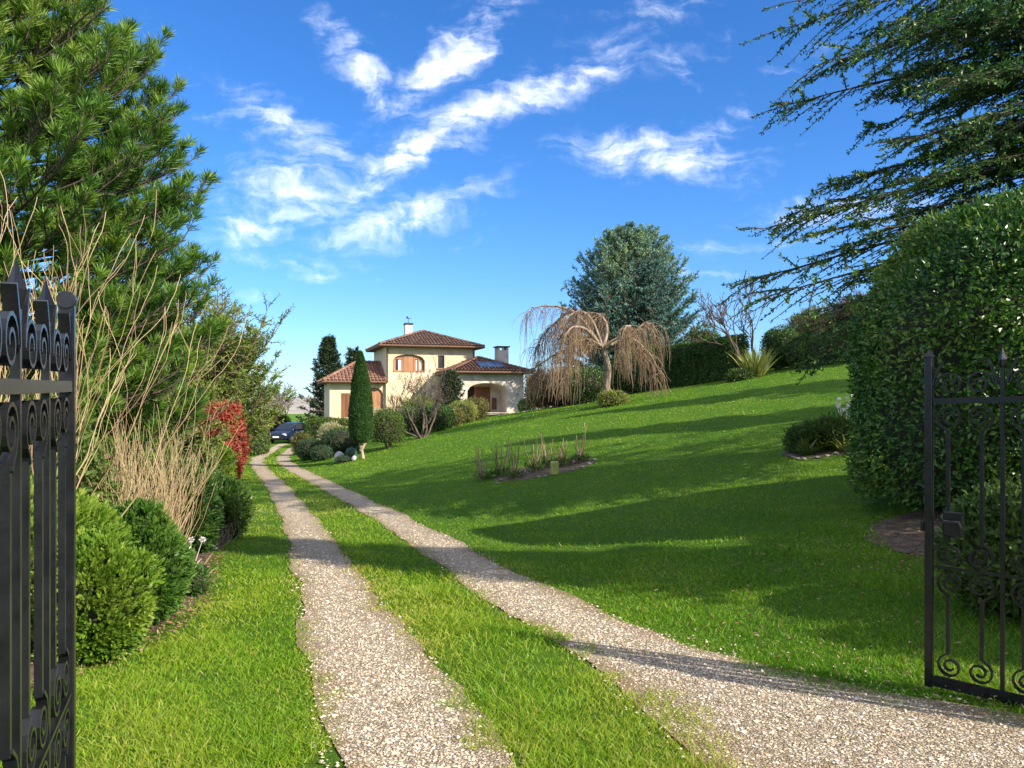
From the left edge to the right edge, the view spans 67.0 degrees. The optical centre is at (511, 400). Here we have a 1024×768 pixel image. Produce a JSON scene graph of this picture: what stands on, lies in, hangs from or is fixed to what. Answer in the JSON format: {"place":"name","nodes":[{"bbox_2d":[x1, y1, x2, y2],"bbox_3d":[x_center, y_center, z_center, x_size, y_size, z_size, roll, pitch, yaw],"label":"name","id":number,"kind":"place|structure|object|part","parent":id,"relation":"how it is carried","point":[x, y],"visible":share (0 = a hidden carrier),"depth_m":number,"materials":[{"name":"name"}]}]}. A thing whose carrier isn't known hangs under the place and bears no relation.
{"place":"outdoors","nodes":[
{"label":"outdoors","id":0,"kind":"place"},
{"bbox_2d":[0,260,77,767],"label":"iron gate","id":1,"kind":"structure","parent":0,"point":[41,733],"depth_m":1.80,"materials":[{"name":"black metal"}]},
{"bbox_2d":[248,396,585,413],"bbox_3d":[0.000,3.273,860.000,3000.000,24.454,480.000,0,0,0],"label":"hills","id":2,"kind":"structure","parent":0,"point":[293,409],"depth_m":707.51,"materials":[{"name":"green plant"}]},
{"bbox_2d":[0,355,1023,767],"bbox_3d":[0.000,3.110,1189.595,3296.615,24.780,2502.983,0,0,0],"label":"ground","id":3,"kind":"structure","parent":0,"point":[332,755],"depth_m":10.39,"materials":[{"name":"plant"}]},
{"bbox_2d":[0,0,235,487],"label":"pine tree","id":4,"kind":"object","parent":3,"relation":"on","point":[50,103],"visible":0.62,"depth_m":8.59,"materials":[{"name":"green plant"}]},
{"bbox_2d":[30,489,223,687],"bbox_3d":[-10.341,2.273,24.912,4.235,1.974,50.198,0,0,-17],"label":"soil bed","id":5,"kind":"object","parent":3,"relation":"on","point":[199,557],"depth_m":6.62,"materials":[{"name":"brown soil"}]},
{"bbox_2d":[0,377,123,506],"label":"shrub","id":6,"kind":"object","parent":5,"relation":"on","point":[90,473],"visible":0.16,"depth_m":6.44,"materials":[{"name":"green plant"}]},
{"bbox_2d":[30,472,139,650],"bbox_3d":[-3.128,1.056,4.992,1.230,1.243,1.294,0,0,19],"label":"thuja shrub","id":7,"kind":"object","parent":5,"relation":"on","point":[91,512],"visible":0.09,"depth_m":5.00,"materials":[{"name":"green plant"}]},
{"bbox_2d":[30,525,166,667],"bbox_3d":[-2.553,1.224,4.715,0.768,0.915,0.795,0,0,0],"label":"thuja shrub","id":8,"kind":"object","parent":5,"relation":"on","point":[116,607],"visible":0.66,"depth_m":4.59,"materials":[{"name":"green plant"}]},
{"bbox_2d":[0,171,245,517],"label":"bare shrub","id":9,"kind":"object","parent":5,"relation":"on","point":[77,377],"visible":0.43,"depth_m":5.62,"materials":[{"name":"plant"}]},
{"bbox_2d":[110,496,197,625],"bbox_3d":[-2.859,1.236,5.886,0.894,1.053,0.861,0,0,-31],"label":"thuja shrub","id":10,"kind":"object","parent":5,"relation":"on","point":[154,530],"visible":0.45,"depth_m":5.78,"materials":[{"name":"green plant"}]},
{"bbox_2d":[76,397,241,555],"bbox_3d":[-3.400,0.868,7.061,1.588,1.897,1.806,0,0,0],"label":"bare shrub","id":11,"kind":"object","parent":5,"relation":"on","point":[161,479],"visible":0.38,"depth_m":7.02,"materials":[{"name":"plant"}]},
{"bbox_2d":[133,457,227,553],"bbox_3d":[-4.553,1.509,10.598,1.238,1.513,1.295,0,0,0],"label":"thuja shrub","id":12,"kind":"object","parent":5,"relation":"on","point":[211,525],"visible":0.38,"depth_m":10.39,"materials":[{"name":"green plant"}]},
{"bbox_2d":[162,423,217,473],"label":"thuja shrub","id":13,"kind":"object","parent":5,"relation":"on","point":[187,442],"visible":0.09,"depth_m":14.33,"materials":[{"name":"green plant"}]},
{"bbox_2d":[188,536,205,558],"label":"flowering plant","id":14,"kind":"object","parent":5,"relation":"on","point":[190,539],"visible":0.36,"depth_m":8.40,"materials":[{"name":"white plant"}]},
{"bbox_2d":[185,560,214,596],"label":"shrub","id":15,"kind":"object","parent":5,"relation":"on","point":[199,582],"visible":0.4,"depth_m":7.15,"materials":[{"name":"green plant"}]},
{"bbox_2d":[193,551,225,580],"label":"spiky plant","id":16,"kind":"object","parent":5,"relation":"on","point":[212,568],"visible":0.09,"depth_m":7.66,"materials":[{"name":"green plant"}]},
{"bbox_2d":[208,441,237,478],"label":"thuja shrub","id":17,"kind":"object","parent":5,"relation":"on","point":[228,453],"visible":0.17,"depth_m":18.83,"materials":[{"name":"green plant"}]},
{"bbox_2d":[209,469,256,539],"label":"thuja shrub","id":18,"kind":"object","parent":5,"relation":"on","point":[236,498],"visible":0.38,"depth_m":12.43,"materials":[{"name":"green plant"}]},
{"bbox_2d":[222,438,245,478],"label":"red shrub","id":19,"kind":"object","parent":5,"relation":"on","point":[239,455],"visible":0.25,"depth_m":26.95,"materials":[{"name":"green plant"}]},
{"bbox_2d":[84,302,243,504],"bbox_3d":[-6.368,0.279,13.418,3.078,4.482,2.953,0,0,0],"label":"juniper tree","id":20,"kind":"object","parent":3,"relation":"on","point":[213,443],"visible":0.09,"depth_m":13.65,"materials":[{"name":"green plant"}]},
{"bbox_2d":[155,380,218,453],"bbox_3d":[-14.751,0.927,33.172,4.464,4.227,4.633,0,0,41],"label":"shrub","id":21,"kind":"object","parent":3,"relation":"on","point":[197,392],"visible":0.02,"depth_m":32.84,"materials":[{"name":"green plant"}]},
{"bbox_2d":[195,399,251,475],"bbox_3d":[-10.512,1.429,28.000,2.084,3.089,2.023,0,0,0],"label":"red shrub","id":22,"kind":"object","parent":3,"relation":"on","point":[229,412],"visible":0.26,"depth_m":27.61,"materials":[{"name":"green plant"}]},
{"bbox_2d":[215,518,240,545],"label":"twiggy plant","id":23,"kind":"object","parent":3,"relation":"on","point":[224,536],"visible":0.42,"depth_m":11.63,"materials":[{"name":"plant"}]},
{"bbox_2d":[166,267,297,464],"bbox_3d":[-13.437,-1.403,34.991,7.120,8.952,7.181,0,0,0],"label":"juniper tree","id":24,"kind":"object","parent":3,"relation":"on","point":[239,380],"visible":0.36,"depth_m":34.19,"materials":[{"name":"green plant"}]},
{"bbox_2d":[247,430,270,455],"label":"shrub","id":25,"kind":"object","parent":3,"relation":"on","point":[258,448],"visible":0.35,"depth_m":45.61,"materials":[{"name":"green plant"}]},
{"bbox_2d":[252,410,278,431],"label":"hedge","id":26,"kind":"object","parent":3,"relation":"on","point":[274,426],"visible":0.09,"depth_m":65.85,"materials":[{"name":"green plant"}]},
{"bbox_2d":[250,388,284,407],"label":"bare tree","id":27,"kind":"object","parent":3,"relation":"on","point":[274,397],"visible":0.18,"depth_m":103.49,"materials":[{"name":"grey plant"}]},
{"bbox_2d":[267,382,298,421],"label":"bare tree","id":28,"kind":"object","parent":3,"relation":"on","point":[287,405],"visible":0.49,"depth_m":117.18,"materials":[{"name":"grey plant"}]},
{"bbox_2d":[276,412,291,425],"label":"hedge","id":29,"kind":"object","parent":3,"relation":"on","point":[282,416],"visible":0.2,"depth_m":67.59,"materials":[{"name":"green plant"}]},
{"bbox_2d":[270,422,307,442],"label":"parked car","id":30,"kind":"object","parent":3,"relation":"on","point":[286,431],"visible":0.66,"depth_m":59.80,"materials":[{"name":"blue paint"}]},
{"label":"side window","id":31,"kind":"part","parent":30,"relation":"part of","materials":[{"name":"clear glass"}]},
{"bbox_2d":[289,430,311,454],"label":"shrub","id":32,"kind":"object","parent":3,"relation":"on","point":[298,437],"visible":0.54,"depth_m":44.23,"materials":[{"name":"green plant"}]},
{"bbox_2d":[294,437,323,460],"bbox_3d":[-10.014,2.437,38.500,1.612,1.228,1.643,0,0,0],"label":"clipped mound","id":33,"kind":"object","parent":3,"relation":"on","point":[305,446],"visible":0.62,"depth_m":38.06,"materials":[{"name":"green plant"}]},
{"bbox_2d":[301,382,322,415],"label":"bare tree","id":34,"kind":"object","parent":3,"relation":"on","point":[314,398],"visible":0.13,"depth_m":128.46,"materials":[{"name":"grey plant"}]},
{"bbox_2d":[295,334,342,421],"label":"fir tree","id":35,"kind":"object","parent":3,"relation":"on","point":[328,356],"visible":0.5,"depth_m":75.39,"materials":[{"name":"green plant"}]},
{"bbox_2d":[309,444,333,461],"bbox_3d":[-9.011,2.499,36.593,1.202,0.863,1.146,0,0,0],"label":"clipped mound","id":36,"kind":"object","parent":3,"relation":"on","point":[320,452],"visible":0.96,"depth_m":36.29,"materials":[{"name":"green plant"}]},
{"bbox_2d":[302,416,347,440],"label":"hedge","id":37,"kind":"object","parent":3,"relation":"on","point":[313,426],"visible":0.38,"depth_m":52.88,"materials":[{"name":"green plant"}]},
{"bbox_2d":[316,420,341,442],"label":"shrub","id":38,"kind":"object","parent":3,"relation":"on","point":[324,427],"visible":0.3,"depth_m":46.58,"materials":[{"name":"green plant"}]},
{"bbox_2d":[334,451,343,462],"bbox_3d":[-7.548,2.502,33.812,0.418,0.564,0.396,0,0,30],"label":"boulder","id":39,"kind":"object","parent":3,"relation":"on","point":[338,453],"visible":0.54,"depth_m":33.71,"materials":[{"name":"white stone"}]},
{"bbox_2d":[320,426,363,453],"bbox_3d":[-8.280,1.988,37.797,2.148,1.472,2.145,0,0,0],"label":"clipped mound","id":40,"kind":"object","parent":3,"relation":"on","point":[340,440],"visible":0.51,"depth_m":37.15,"materials":[{"name":"green plant"}]},
{"bbox_2d":[334,455,351,463],"bbox_3d":[-7.203,2.556,33.187,0.836,0.426,0.914,0,0,0],"label":"clipped mound","id":41,"kind":"object","parent":3,"relation":"on","point":[343,459],"visible":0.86,"depth_m":32.96,"materials":[{"name":"green plant"}]},
{"bbox_2d":[342,346,360,365],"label":"fir tree","id":42,"kind":"object","parent":3,"relation":"on","point":[351,353],"visible":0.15,"depth_m":83.61,"materials":[{"name":"green plant"}]},
{"bbox_2d":[345,446,357,456],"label":"shrub","id":43,"kind":"object","parent":3,"relation":"on","point":[350,452],"visible":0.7,"depth_m":33.48,"materials":[{"name":"green plant"}]},
{"bbox_2d":[347,351,373,458],"bbox_3d":[-6.445,0.235,32.988,1.110,4.720,1.129,0,0,0],"label":"cypress tree","id":44,"kind":"object","parent":3,"relation":"on","point":[360,417],"visible":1,"depth_m":32.68,"materials":[{"name":"green plant"}]},
{"bbox_2d":[372,407,388,435],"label":"shrub","id":45,"kind":"object","parent":3,"relation":"on","point":[375,410],"visible":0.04,"depth_m":49.71,"materials":[{"name":"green plant"}]},
{"bbox_2d":[249,444,513,767],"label":"gravel track","id":46,"kind":"structure","parent":3,"relation":"on","point":[264,473],"depth_m":4.49,"materials":[{"name":"beige gravel"}]},
{"bbox_2d":[370,406,407,448],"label":"round bush","id":47,"kind":"object","parent":3,"relation":"on","point":[388,427],"visible":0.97,"depth_m":35.50,"materials":[{"name":"green plant"}]},
{"bbox_2d":[377,351,455,438],"bbox_3d":[-4.466,-0.263,38.917,4.235,4.421,4.116,0,0,-44],"label":"bare tree","id":48,"kind":"object","parent":3,"relation":"on","point":[434,408],"visible":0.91,"depth_m":38.10,"materials":[{"name":"brown plant"}]},
{"bbox_2d":[400,403,432,435],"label":"shrub","id":49,"kind":"object","parent":3,"relation":"on","point":[417,421],"visible":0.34,"depth_m":41.34,"materials":[{"name":"green plant"}]},
{"bbox_2d":[397,392,440,415],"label":"shrub","id":50,"kind":"object","parent":3,"relation":"on","point":[407,400],"visible":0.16,"depth_m":49.87,"materials":[{"name":"green plant"}]},
{"bbox_2d":[316,316,533,435],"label":"villa","id":51,"kind":"object","parent":3,"relation":"on","point":[493,382],"visible":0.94,"depth_m":60.97,"materials":[{"name":"paint"}]},
{"bbox_2d":[393,357,423,371],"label":"window","id":52,"kind":"structure","parent":51,"relation":"in","point":[408,364],"depth_m":61.50,"materials":[{"name":"brown wood"}]},
{"bbox_2d":[437,355,443,368],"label":"window","id":53,"kind":"structure","parent":51,"relation":"in","point":[440,357],"depth_m":62.29,"materials":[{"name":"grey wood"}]},
{"bbox_2d":[475,387,489,411],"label":"door","id":54,"kind":"structure","parent":51,"relation":"in","point":[478,390],"depth_m":60.33,"materials":[{"name":"brown wood"}]},
{"bbox_2d":[420,402,456,431],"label":"shrub","id":55,"kind":"object","parent":3,"relation":"on","point":[445,415],"visible":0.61,"depth_m":40.99,"materials":[{"name":"green plant"}]},
{"bbox_2d":[436,369,465,406],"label":"conifer","id":56,"kind":"object","parent":3,"relation":"on","point":[453,383],"visible":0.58,"depth_m":50.25,"materials":[{"name":"green plant"}]},
{"bbox_2d":[449,406,463,426],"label":"shrub","id":57,"kind":"object","parent":3,"relation":"on","point":[459,417],"visible":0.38,"depth_m":43.63,"materials":[{"name":"green plant"}]},
{"bbox_2d":[449,398,479,423],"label":"shrub","id":58,"kind":"object","parent":3,"relation":"on","point":[468,408],"visible":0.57,"depth_m":47.44,"materials":[{"name":"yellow plant"}]},
{"bbox_2d":[462,394,490,419],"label":"shrub","id":59,"kind":"object","parent":3,"relation":"on","point":[481,407],"visible":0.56,"depth_m":51.61,"materials":[{"name":"green plant"}]},
{"bbox_2d":[472,445,494,480],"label":"dry plant","id":60,"kind":"object","parent":3,"relation":"on","point":[481,471],"visible":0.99,"depth_m":20.14,"materials":[{"name":"green plant"}]},
{"bbox_2d":[517,398,531,411],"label":"topiary","id":61,"kind":"object","parent":3,"relation":"on","point":[521,406],"visible":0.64,"depth_m":56.68,"materials":[{"name":"green plant"}]},
{"bbox_2d":[30,456,1023,715],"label":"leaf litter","id":62,"kind":"object","parent":3,"relation":"on","point":[598,584],"visible":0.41,"depth_m":6.48,"materials":[{"name":"brown plant"}]},
{"bbox_2d":[521,374,547,409],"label":"shrub","id":63,"kind":"object","parent":3,"relation":"on","point":[531,405],"visible":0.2,"depth_m":53.75,"materials":[{"name":"green plant"}]},
{"bbox_2d":[494,458,595,480],"bbox_3d":[0.865,1.785,20.053,2.697,0.527,2.156,0,0,0],"label":"soil bed","id":64,"kind":"object","parent":3,"relation":"on","point":[575,465],"visible":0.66,"depth_m":19.69,"materials":[{"name":"brown soil"}]},
{"bbox_2d":[491,437,511,476],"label":"dry plant","id":65,"kind":"object","parent":64,"relation":"on","point":[499,470],"visible":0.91,"depth_m":20.27,"materials":[{"name":"green plant"}]},
{"bbox_2d":[500,441,525,477],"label":"dry plant","id":66,"kind":"object","parent":64,"relation":"on","point":[514,472],"visible":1,"depth_m":19.52,"materials":[{"name":"green plant"}]},
{"bbox_2d":[524,430,545,471],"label":"dry plant","id":67,"kind":"object","parent":64,"relation":"on","point":[534,467],"visible":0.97,"depth_m":19.95,"materials":[{"name":"green plant"}]},
{"bbox_2d":[535,433,556,466],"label":"dry plant","id":68,"kind":"object","parent":64,"relation":"on","point":[545,461],"visible":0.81,"depth_m":20.36,"materials":[{"name":"beige plant"}]},
{"bbox_2d":[554,438,572,465],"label":"dry plant","id":69,"kind":"object","parent":64,"relation":"on","point":[564,462],"visible":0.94,"depth_m":20.03,"materials":[{"name":"green plant"}]},
{"bbox_2d":[570,424,590,462],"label":"dry plant","id":70,"kind":"object","parent":64,"relation":"on","point":[579,458],"visible":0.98,"depth_m":20.03,"materials":[{"name":"beige plant"}]},
{"bbox_2d":[525,367,577,409],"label":"twiggy shrub","id":71,"kind":"object","parent":3,"relation":"on","point":[550,403],"visible":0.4,"depth_m":45.00,"materials":[{"name":"brown plant"}]},
{"bbox_2d":[550,461,558,474],"bbox_3d":[1.045,1.661,18.950,0.200,0.340,0.120,0,0,-8],"label":"garden marker","id":72,"kind":"object","parent":3,"relation":"on","point":[554,467],"visible":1,"depth_m":18.89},
{"bbox_2d":[205,356,937,571],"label":"grass","id":73,"kind":"structure","parent":3,"relation":"on","point":[366,550],"depth_m":15.22,"materials":[{"name":"green plant"}]},
{"bbox_2d":[559,364,616,403],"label":"shrub","id":74,"kind":"object","parent":3,"relation":"on","point":[591,387],"visible":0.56,"depth_m":41.93,"materials":[{"name":"green plant"}]},
{"bbox_2d":[512,304,670,406],"bbox_3d":[3.747,-2.127,36.087,7.558,4.914,4.718,0,0,0],"label":"weeping tree","id":75,"kind":"object","parent":3,"relation":"on","point":[566,333],"visible":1,"depth_m":35.57,"materials":[{"name":"brown plant"}]},
{"bbox_2d":[596,388,632,407],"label":"shrub","id":76,"kind":"object","parent":3,"relation":"on","point":[611,397],"visible":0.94,"depth_m":34.79,"materials":[{"name":"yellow plant"}]},
{"bbox_2d":[559,220,707,370],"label":"spruce tree","id":77,"kind":"object","parent":3,"relation":"on","point":[633,271],"visible":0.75,"depth_m":55.78,"materials":[{"name":"green plant"}]},
{"bbox_2d":[620,339,655,350],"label":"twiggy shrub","id":78,"kind":"object","parent":3,"relation":"on","point":[650,347],"visible":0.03,"depth_m":45.21,"materials":[{"name":"brown plant"}]},
{"bbox_2d":[276,446,1023,767],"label":"gravel track","id":79,"kind":"structure","parent":3,"relation":"on","point":[855,759],"depth_m":3.89,"materials":[{"name":"beige gravel"}]},
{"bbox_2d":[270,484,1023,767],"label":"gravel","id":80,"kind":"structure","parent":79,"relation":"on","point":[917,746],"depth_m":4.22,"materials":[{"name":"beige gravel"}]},
{"bbox_2d":[611,333,749,393],"bbox_3d":[8.491,-1.620,40.243,1.917,3.417,7.801,0,0,-42],"label":"clipped hedge","id":81,"kind":"object","parent":3,"relation":"on","point":[694,363],"visible":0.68,"depth_m":38.85,"materials":[{"name":"green plant"}]},
{"bbox_2d":[686,321,720,341],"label":"shrub","id":82,"kind":"object","parent":3,"relation":"on","point":[702,333],"visible":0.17,"depth_m":45.63,"materials":[{"name":"green plant"}]},
{"bbox_2d":[676,271,776,367],"bbox_3d":[10.806,-3.573,37.870,5.610,5.245,3.502,0,0,-25],"label":"bare tree","id":83,"kind":"object","parent":3,"relation":"on","point":[720,320],"visible":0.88,"depth_m":37.60,"materials":[{"name":"brown plant"}]},
{"bbox_2d":[724,366,754,381],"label":"shrub","id":84,"kind":"object","parent":3,"relation":"on","point":[742,373],"visible":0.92,"depth_m":35.05,"materials":[{"name":"green plant"}]},
{"bbox_2d":[730,346,781,375],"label":"spiky shrub","id":85,"kind":"object","parent":3,"relation":"on","point":[759,365],"visible":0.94,"depth_m":35.18,"materials":[{"name":"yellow plant"}]},
{"bbox_2d":[759,324,799,369],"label":"shrub","id":86,"kind":"object","parent":3,"relation":"on","point":[775,339],"visible":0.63,"depth_m":37.99,"materials":[{"name":"green plant"}]},
{"bbox_2d":[783,332,832,367],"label":"shrub","id":87,"kind":"object","parent":3,"relation":"on","point":[795,350],"visible":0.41,"depth_m":36.43,"materials":[{"name":"green plant"}]},
{"bbox_2d":[781,304,842,339],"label":"twiggy shrub","id":88,"kind":"object","parent":3,"relation":"on","point":[798,320],"visible":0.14,"depth_m":40.88,"materials":[{"name":"green plant"}]},
{"bbox_2d":[781,448,847,457],"bbox_3d":[6.481,0.982,15.601,1.907,0.307,1.947,0,0,0],"label":"soil bed","id":89,"kind":"object","parent":3,"relation":"on","point":[818,453],"visible":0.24,"depth_m":15.29,"materials":[{"name":"brown soil"}]},
{"bbox_2d":[780,423,812,453],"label":"shrub","id":90,"kind":"object","parent":89,"relation":"on","point":[791,434],"visible":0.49,"depth_m":15.83,"materials":[{"name":"green plant"}]},
{"bbox_2d":[788,436,825,454],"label":"leafy plant","id":91,"kind":"object","parent":89,"relation":"on","point":[803,448],"visible":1,"depth_m":15.23,"materials":[{"name":"green plant"}]},
{"bbox_2d":[791,411,852,452],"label":"shrub","id":92,"kind":"object","parent":89,"relation":"on","point":[829,428],"visible":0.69,"depth_m":15.40,"materials":[{"name":"green plant"}]},
{"bbox_2d":[819,433,855,451],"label":"leafy plant","id":93,"kind":"object","parent":89,"relation":"on","point":[837,445],"visible":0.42,"depth_m":15.00,"materials":[{"name":"green plant"}]},
{"bbox_2d":[835,394,853,419],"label":"flowering plant","id":94,"kind":"object","parent":89,"relation":"on","point":[837,406],"visible":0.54,"depth_m":16.25,"materials":[{"name":"white plant"}]},
{"bbox_2d":[820,320,879,362],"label":"shrub","id":95,"kind":"object","parent":3,"relation":"on","point":[832,337],"visible":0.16,"depth_m":35.55,"materials":[{"name":"green plant"}]},
{"bbox_2d":[827,289,878,320],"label":"twiggy shrub","id":96,"kind":"object","parent":3,"relation":"on","point":[842,309],"visible":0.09,"depth_m":40.71,"materials":[{"name":"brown plant"}]},
{"bbox_2d":[714,0,1023,384],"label":"cedar tree","id":97,"kind":"object","parent":3,"relation":"on","point":[975,81],"visible":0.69,"depth_m":12.26,"materials":[{"name":"green plant"}]},
{"bbox_2d":[864,506,959,554],"bbox_3d":[4.896,1.227,7.614,2.625,0.399,2.526,0,0,0],"label":"soil bed","id":98,"kind":"object","parent":3,"relation":"on","point":[915,517],"visible":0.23,"depth_m":7.95,"materials":[{"name":"brown soil"}]},
{"bbox_2d":[840,183,1023,510],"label":"clipped hedge","id":99,"kind":"object","parent":3,"relation":"on","point":[956,306],"visible":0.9,"depth_m":8.24,"materials":[{"name":"green plant"}]},
{"bbox_2d":[920,347,1023,705],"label":"iron gate","id":100,"kind":"structure","parent":3,"relation":"on","point":[953,523],"depth_m":3.96,"materials":[{"name":"black metal"}]},
{"bbox_2d":[934,475,1023,619],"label":"shrub","id":101,"kind":"object","parent":3,"relation":"on","point":[969,541],"visible":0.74,"depth_m":5.20,"materials":[{"name":"green plant"}]},
{"bbox_2d":[0,0,1023,396],"label":"sky","id":102,"kind":"structure","parent":0,"point":[446,166],"materials":[{"name":"blue"}]}
]}

